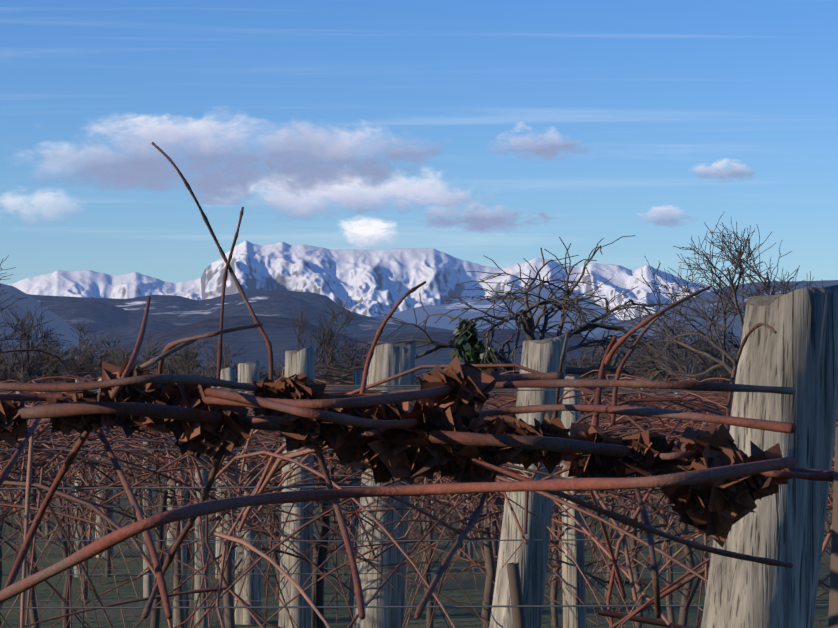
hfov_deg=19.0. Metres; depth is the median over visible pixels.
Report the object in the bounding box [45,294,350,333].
hill
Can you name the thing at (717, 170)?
cloud
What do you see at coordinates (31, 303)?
hill terrain
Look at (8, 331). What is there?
hill
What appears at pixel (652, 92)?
sky
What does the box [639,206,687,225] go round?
cloud
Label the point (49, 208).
cloud
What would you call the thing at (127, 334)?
hill
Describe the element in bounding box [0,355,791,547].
dry vine leaves
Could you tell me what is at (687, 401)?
vine canes
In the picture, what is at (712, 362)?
bare trees
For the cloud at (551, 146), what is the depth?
92168.92 m
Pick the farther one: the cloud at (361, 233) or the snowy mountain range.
the cloud at (361, 233)
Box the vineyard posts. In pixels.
[14,285,837,627]
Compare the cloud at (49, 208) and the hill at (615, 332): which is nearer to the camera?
the hill at (615, 332)
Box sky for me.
[0,0,837,288]
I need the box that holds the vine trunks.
[0,422,837,627]
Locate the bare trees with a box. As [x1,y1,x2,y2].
[0,214,823,409]
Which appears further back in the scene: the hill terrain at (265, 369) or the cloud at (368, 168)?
the cloud at (368, 168)
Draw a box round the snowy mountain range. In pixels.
[8,240,717,319]
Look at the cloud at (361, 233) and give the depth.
91747.64 m
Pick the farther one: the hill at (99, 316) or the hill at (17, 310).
the hill at (99, 316)
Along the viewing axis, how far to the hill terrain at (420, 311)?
26604.79 m
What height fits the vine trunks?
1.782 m
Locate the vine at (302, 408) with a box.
[0,142,833,619]
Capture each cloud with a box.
[0,185,89,216]
[7,139,153,192]
[52,118,351,204]
[107,108,242,150]
[201,161,480,218]
[218,119,440,196]
[331,211,406,247]
[406,198,549,232]
[494,131,584,159]
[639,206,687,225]
[694,160,753,177]
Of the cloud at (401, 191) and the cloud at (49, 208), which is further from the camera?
the cloud at (49, 208)
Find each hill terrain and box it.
[0,283,103,364]
[3,360,706,384]
[28,290,454,337]
[383,284,620,324]
[590,280,837,342]
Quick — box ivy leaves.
[447,318,503,397]
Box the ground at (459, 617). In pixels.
[0,435,832,627]
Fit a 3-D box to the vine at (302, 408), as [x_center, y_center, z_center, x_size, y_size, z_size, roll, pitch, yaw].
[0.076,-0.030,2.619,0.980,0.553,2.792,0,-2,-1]
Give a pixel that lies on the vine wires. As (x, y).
(341, 386)
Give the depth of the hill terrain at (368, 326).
22405.29 m
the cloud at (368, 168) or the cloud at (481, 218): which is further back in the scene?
the cloud at (481, 218)
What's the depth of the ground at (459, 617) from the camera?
21.95 m
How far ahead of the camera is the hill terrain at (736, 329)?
17839.44 m
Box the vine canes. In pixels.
[0,349,837,627]
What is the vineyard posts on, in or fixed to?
on the ground at (459, 617)
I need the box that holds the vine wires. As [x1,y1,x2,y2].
[0,383,834,608]

